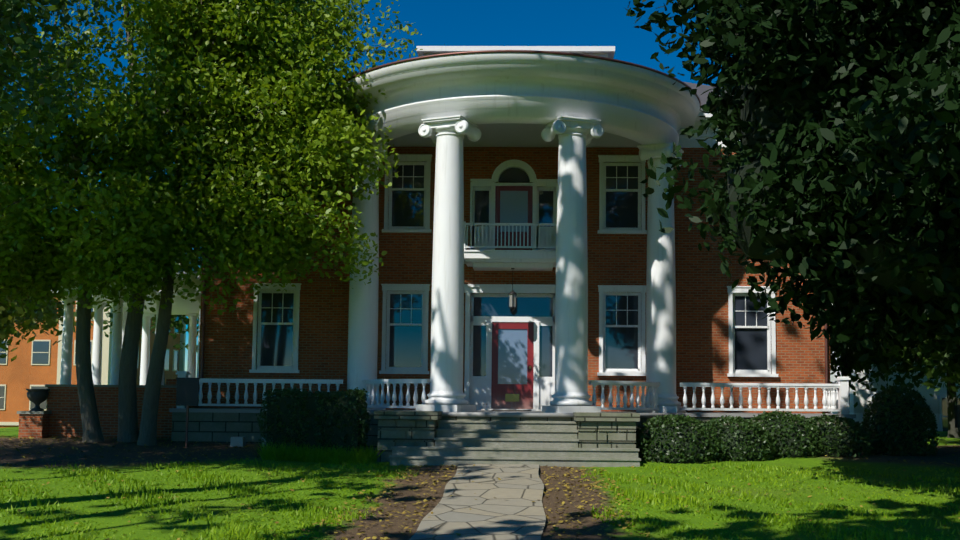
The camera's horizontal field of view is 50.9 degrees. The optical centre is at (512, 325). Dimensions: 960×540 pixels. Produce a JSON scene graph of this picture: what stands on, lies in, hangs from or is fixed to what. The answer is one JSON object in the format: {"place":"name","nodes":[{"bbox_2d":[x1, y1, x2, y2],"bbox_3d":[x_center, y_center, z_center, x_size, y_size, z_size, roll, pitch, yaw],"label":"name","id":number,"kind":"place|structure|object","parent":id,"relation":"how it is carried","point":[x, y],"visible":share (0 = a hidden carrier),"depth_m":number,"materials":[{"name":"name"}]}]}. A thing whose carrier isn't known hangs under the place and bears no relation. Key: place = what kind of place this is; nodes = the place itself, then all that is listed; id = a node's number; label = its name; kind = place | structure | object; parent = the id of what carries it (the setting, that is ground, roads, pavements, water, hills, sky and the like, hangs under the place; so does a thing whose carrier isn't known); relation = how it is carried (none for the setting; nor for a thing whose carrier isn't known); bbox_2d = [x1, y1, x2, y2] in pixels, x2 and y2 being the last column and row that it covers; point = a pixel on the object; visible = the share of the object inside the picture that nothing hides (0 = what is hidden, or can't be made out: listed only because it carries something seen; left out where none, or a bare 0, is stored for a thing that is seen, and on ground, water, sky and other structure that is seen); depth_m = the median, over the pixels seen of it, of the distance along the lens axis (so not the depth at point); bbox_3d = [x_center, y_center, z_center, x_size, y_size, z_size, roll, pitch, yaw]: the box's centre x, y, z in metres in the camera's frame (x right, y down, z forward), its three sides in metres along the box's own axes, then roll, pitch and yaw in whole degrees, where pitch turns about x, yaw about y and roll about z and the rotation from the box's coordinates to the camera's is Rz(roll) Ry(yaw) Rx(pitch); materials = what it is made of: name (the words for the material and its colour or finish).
{"place":"outdoors","nodes":[
{"label":"outdoors","id":0,"kind":"place"},
{"bbox_2d":[3,0,740,374],"label":"sky","id":1,"kind":"structure","parent":0,"point":[439,22],"materials":[{"name":"blue"}]},
{"bbox_2d":[409,464,545,539],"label":"path","id":2,"kind":"structure","parent":0,"point":[511,511],"depth_m":15.87,"materials":[{"name":"grey stone"}]},
{"bbox_2d":[0,427,959,539],"bbox_3d":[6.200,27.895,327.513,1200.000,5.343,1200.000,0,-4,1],"label":"lawn ground","id":3,"kind":"structure","parent":0,"point":[13,456],"depth_m":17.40,"materials":[{"name":"green plant"}]},
{"bbox_2d":[3,297,76,339],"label":"tree","id":4,"kind":"object","parent":3,"relation":"on","point":[54,324],"depth_m":57.33,"materials":[{"name":"green plant"}]},
{"bbox_2d":[0,276,93,361],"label":"tree","id":5,"kind":"object","parent":3,"relation":"on","point":[7,319],"depth_m":43.98,"materials":[{"name":"green plant"}]},
{"bbox_2d":[0,0,143,180],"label":"tree","id":6,"kind":"object","parent":3,"relation":"on","point":[14,11],"depth_m":16.99,"materials":[{"name":"green plant"}]},
{"bbox_2d":[0,296,180,427],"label":"brick building walls","id":7,"kind":"structure","parent":3,"relation":"on","point":[20,374],"depth_m":75.48,"materials":[{"name":"orange brick"}]},
{"bbox_2d":[0,308,179,408],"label":"windows","id":8,"kind":"structure","parent":7,"relation":"attached to","point":[40,346],"depth_m":75.47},
{"bbox_2d":[0,300,185,424],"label":"brick building trim","id":9,"kind":"structure","parent":7,"relation":"attached to","point":[106,356],"depth_m":75.44,"materials":[{"name":"white paint"}]},
{"bbox_2d":[18,379,197,438],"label":"brick wall","id":10,"kind":"structure","parent":3,"relation":"on","point":[63,420],"depth_m":27.92,"materials":[{"name":"red brick"}]},
{"bbox_2d":[17,384,175,413],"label":"side porch stone caps","id":11,"kind":"object","parent":10,"relation":"on","point":[71,385],"visible":0.57,"depth_m":27.91,"materials":[{"name":"grey stone"}]},
{"bbox_2d":[26,389,49,410],"bbox_3d":[-13.153,2.056,27.910,0.611,0.610,0.620,0,-4,1],"label":"garden urn","id":12,"kind":"object","parent":11,"relation":"on","point":[37,397],"visible":0.98,"depth_m":27.74,"materials":[{"name":"grey"}]},
{"bbox_2d":[51,272,201,384],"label":"side porch columns","id":13,"kind":"structure","parent":10,"relation":"on","point":[188,309],"depth_m":31.71,"materials":[{"name":"white paint"}]},
{"bbox_2d":[62,237,201,384],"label":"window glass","id":14,"kind":"object","parent":3,"relation":"on","point":[178,324],"depth_m":52.82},
{"bbox_2d":[185,406,188,447],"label":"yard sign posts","id":15,"kind":"object","parent":3,"relation":"on","point":[186,431],"visible":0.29,"depth_m":25.47,"materials":[{"name":"grey metal"}]},
{"bbox_2d":[0,0,422,445],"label":"tree","id":16,"kind":"object","parent":3,"relation":"on","point":[99,248],"depth_m":24.40,"materials":[{"name":"green plant"}]},
{"bbox_2d":[230,437,265,446],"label":"ground floodlights","id":17,"kind":"object","parent":3,"relation":"on","point":[238,441],"visible":0.4,"depth_m":25.53,"materials":[{"name":"grey metal"}]},
{"bbox_2d":[256,387,370,457],"bbox_3d":[-4.587,2.389,23.679,2.638,1.909,1.446,0,-4,1],"label":"hedge","id":18,"kind":"object","parent":3,"relation":"on","point":[313,406],"depth_m":23.20,"materials":[{"name":"green plant"}]},
{"bbox_2d":[247,442,386,463],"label":"liriope grass","id":19,"kind":"structure","parent":3,"relation":"on","point":[291,453],"depth_m":22.66,"materials":[{"name":"green plant"}]},
{"bbox_2d":[0,435,959,539],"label":"fallen leaves","id":20,"kind":"object","parent":3,"relation":"on","point":[459,534],"visible":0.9,"depth_m":17.48,"materials":[{"name":"brown plant"}]},
{"bbox_2d":[374,410,639,461],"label":"stair side walls","id":21,"kind":"structure","parent":3,"relation":"on","point":[594,429],"depth_m":22.86,"materials":[{"name":"grey stone"}]},
{"bbox_2d":[171,412,852,454],"bbox_3d":[-0.075,2.999,26.083,17.900,1.350,5.020,0,-4,1],"label":"porch foundation","id":22,"kind":"object","parent":3,"relation":"on","point":[207,427],"depth_m":26.62,"materials":[{"name":"grey stone"}]},
{"bbox_2d":[169,408,855,417],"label":"porch floor","id":23,"kind":"structure","parent":22,"relation":"on","point":[483,413],"depth_m":26.27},
{"bbox_2d":[176,371,850,413],"bbox_3d":[0.039,1.733,26.179,17.874,0.990,3.216,1,-4,-4],"label":"porch railing","id":24,"kind":"object","parent":23,"relation":"on","point":[832,400],"visible":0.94,"depth_m":26.54,"materials":[{"name":"white paint"}]},
{"bbox_2d":[344,115,685,412],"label":"portico columns","id":25,"kind":"structure","parent":23,"relation":"on","point":[576,135],"depth_m":24.77,"materials":[{"name":"white paint"}]},
{"bbox_2d":[336,53,699,144],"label":"curved entablature","id":26,"kind":"structure","parent":25,"relation":"on","point":[642,106],"depth_m":24.90,"materials":[{"name":"white paint"}]},
{"bbox_2d":[340,50,700,109],"bbox_3d":[0.006,-6.334,26.757,10.640,0.075,5.598,0,-4,1],"label":"roof edge","id":27,"kind":"object","parent":26,"relation":"on","point":[523,51],"visible":0.73,"depth_m":24.40,"materials":[{"name":"white paint"}]},
{"bbox_2d":[198,147,830,412],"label":"brick house walls","id":28,"kind":"structure","parent":3,"relation":"on","point":[703,281],"depth_m":28.89,"materials":[{"name":"brown brick"}]},
{"bbox_2d":[200,82,732,105],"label":"house roof","id":29,"kind":"structure","parent":28,"relation":"on","point":[701,89],"depth_m":31.40,"materials":[{"name":"grey"}]},
{"bbox_2d":[464,221,556,270],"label":"balcony","id":30,"kind":"structure","parent":28,"relation":"attached to","point":[508,260],"depth_m":27.89,"materials":[{"name":"white paint"}]},
{"bbox_2d":[508,268,516,311],"bbox_3d":[0.000,-0.996,28.271,0.242,1.240,0.280,0,-4,1],"label":"hanging lantern","id":31,"kind":"object","parent":30,"relation":"hanging from","point":[512,292],"visible":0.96,"depth_m":28.18,"materials":[{"name":"black metal"}]},
{"bbox_2d":[509,294,515,306],"bbox_3d":[-0.002,-0.702,28.249,0.182,0.350,0.210,0,-4,1],"label":"lantern glass","id":32,"kind":"object","parent":31,"relation":"in","point":[510,300],"visible":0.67,"depth_m":28.18,"materials":[{"name":"glass"}]},
{"bbox_2d":[491,322,533,408],"bbox_3d":[-0.001,1.141,28.911,1.200,2.490,0.050,0,-4,1],"label":"front door","id":33,"kind":"structure","parent":28,"relation":"attached to","point":[500,391],"depth_m":28.85,"materials":[{"name":"red wood"}]},
{"bbox_2d":[498,329,527,383],"bbox_3d":[0.001,0.887,28.934,0.840,1.580,0.001,0,-4,1],"label":"door glass","id":34,"kind":"object","parent":33,"relation":"attached to","point":[512,356],"visible":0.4,"depth_m":28.93,"materials":[{"name":"white"}]},
{"bbox_2d":[505,366,530,401],"bbox_3d":[0.158,1.667,28.819,0.730,1.010,0.050,0,-4,1],"label":"door hardware","id":35,"kind":"object","parent":33,"relation":"attached to","point":[511,397],"visible":1,"depth_m":28.81,"materials":[{"name":"brown metal"}]},
{"bbox_2d":[249,154,777,410],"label":"white house trim","id":36,"kind":"structure","parent":28,"relation":"attached to","point":[480,391],"depth_m":28.91,"materials":[{"name":"white wood"}]},
{"bbox_2d":[260,165,766,376],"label":"house glass panes","id":37,"kind":"object","parent":36,"relation":"in","point":[405,349],"visible":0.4,"depth_m":29.03,"materials":[{"name":"blue glass"}]},
{"bbox_2d":[495,186,532,249],"bbox_3d":[0.034,-3.009,29.196,1.080,2.090,0.050,0,-4,1],"label":"red door","id":38,"kind":"structure","parent":28,"relation":"attached to","point":[498,189],"depth_m":29.17,"materials":[{"name":"wood"}]},
{"bbox_2d":[500,191,527,231],"bbox_3d":[0.037,-3.313,29.223,0.800,1.200,0.001,0,-4,1],"label":"door glass","id":39,"kind":"object","parent":38,"relation":"attached to","point":[513,206],"visible":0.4,"depth_m":29.23,"materials":[{"name":"grey"}]},
{"bbox_2d":[199,253,829,412],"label":"house downspouts","id":40,"kind":"object","parent":28,"relation":"attached to","point":[203,324],"visible":0.17,"depth_m":28.83,"materials":[{"name":"white metal"}]},
{"bbox_2d":[416,46,614,58],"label":"roof parapet","id":41,"kind":"structure","parent":28,"relation":"on","point":[605,51],"depth_m":29.94,"materials":[{"name":"white paint"}]},
{"bbox_2d":[596,109,739,147],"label":"cornice","id":42,"kind":"structure","parent":28,"relation":"attached to","point":[685,141],"depth_m":29.07,"materials":[{"name":"white paint"}]},
{"bbox_2d":[389,420,640,466],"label":"front steps","id":43,"kind":"structure","parent":3,"relation":"on","point":[542,443],"depth_m":22.54,"materials":[{"name":"grey stone"}]},
{"bbox_2d":[634,414,722,463],"bbox_3d":[3.782,2.632,23.534,2.296,1.214,1.765,0,-4,1],"label":"hedge","id":44,"kind":"object","parent":3,"relation":"on","point":[697,426],"depth_m":23.03,"materials":[{"name":"green plant"}]},
{"bbox_2d":[699,415,777,461],"bbox_3d":[5.175,2.676,23.937,2.245,1.137,1.761,0,-4,1],"label":"hedge","id":45,"kind":"object","parent":3,"relation":"on","point":[718,422],"depth_m":23.42,"materials":[{"name":"green plant"}]},
{"bbox_2d":[749,409,824,457],"bbox_3d":[6.496,2.632,24.584,2.220,1.186,1.762,0,-4,1],"label":"hedge","id":46,"kind":"object","parent":3,"relation":"on","point":[792,419],"depth_m":24.04,"materials":[{"name":"green plant"}]},
{"bbox_2d":[797,413,875,457],"bbox_3d":[7.797,2.706,24.855,2.224,1.111,1.758,0,-4,1],"label":"hedge","id":47,"kind":"object","parent":3,"relation":"on","point":[867,447],"depth_m":24.30,"materials":[{"name":"green plant"}]},
{"bbox_2d":[830,351,959,430],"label":"white house walls","id":48,"kind":"structure","parent":3,"relation":"on","point":[861,397],"depth_m":45.30,"materials":[{"name":"white paint"}]},
{"bbox_2d":[872,350,959,430],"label":"white house trim","id":49,"kind":"structure","parent":48,"relation":"attached to","point":[940,408],"depth_m":45.15,"materials":[{"name":"white paint"}]},
{"bbox_2d":[874,359,959,430],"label":"white house glass","id":50,"kind":"object","parent":48,"relation":"in","point":[944,413],"visible":0.11,"depth_m":45.10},
{"bbox_2d":[830,318,959,437],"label":"tree","id":51,"kind":"object","parent":3,"relation":"on","point":[898,380],"depth_m":34.45,"materials":[{"name":"green plant"}]},
{"bbox_2d":[860,383,939,455],"bbox_3d":[9.666,2.367,25.243,1.888,1.879,1.876,0,-4,1],"label":"round shrub","id":52,"kind":"object","parent":3,"relation":"on","point":[928,423],"depth_m":24.69,"materials":[{"name":"green plant"}]},
{"bbox_2d":[880,328,959,404],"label":"tree","id":53,"kind":"object","parent":3,"relation":"on","point":[940,364],"visible":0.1,"depth_m":27.24,"materials":[{"name":"green plant"}]},
{"bbox_2d":[901,351,959,390],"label":"tree","id":54,"kind":"object","parent":3,"relation":"on","point":[938,377],"visible":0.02,"depth_m":30.96,"materials":[{"name":"green plant"}]},
{"bbox_2d":[924,359,959,388],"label":"tree","id":55,"kind":"object","parent":3,"relation":"on","point":[942,373],"depth_m":38.73,"materials":[{"name":"green plant"}]},
{"bbox_2d":[491,410,530,410],"bbox_3d":[-0.029,2.355,28.045,1.100,0.019,0.700,0,-4,1],"label":"front door mat","id":56,"kind":"object","parent":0,"point":[510,410],"visible":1,"depth_m":27.70,"materials":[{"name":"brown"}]},
{"bbox_2d":[385,123,641,147],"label":"portico ceiling","id":57,"kind":"structure","parent":0,"point":[510,135],"depth_m":28.35,"materials":[{"name":"white paint"}]},
{"bbox_2d":[176,378,959,427],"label":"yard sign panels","id":58,"kind":"object","parent":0,"point":[187,391],"visible":1,"depth_m":25.49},
{"bbox_2d":[625,0,959,370],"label":"magnolia tree","id":59,"kind":"object","parent":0,"point":[883,157],"depth_m":15.69,"materials":[{"name":"green plant"}]},
{"bbox_2d":[830,301,930,407],"bbox_3d":[11.989,-2.939,38.036,9.557,14.571,7.725,0,-4,1],"label":"tree","id":60,"kind":"object","parent":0,"point":[834,363],"depth_m":37.36,"materials":[{"name":"green plant"}]}
]}

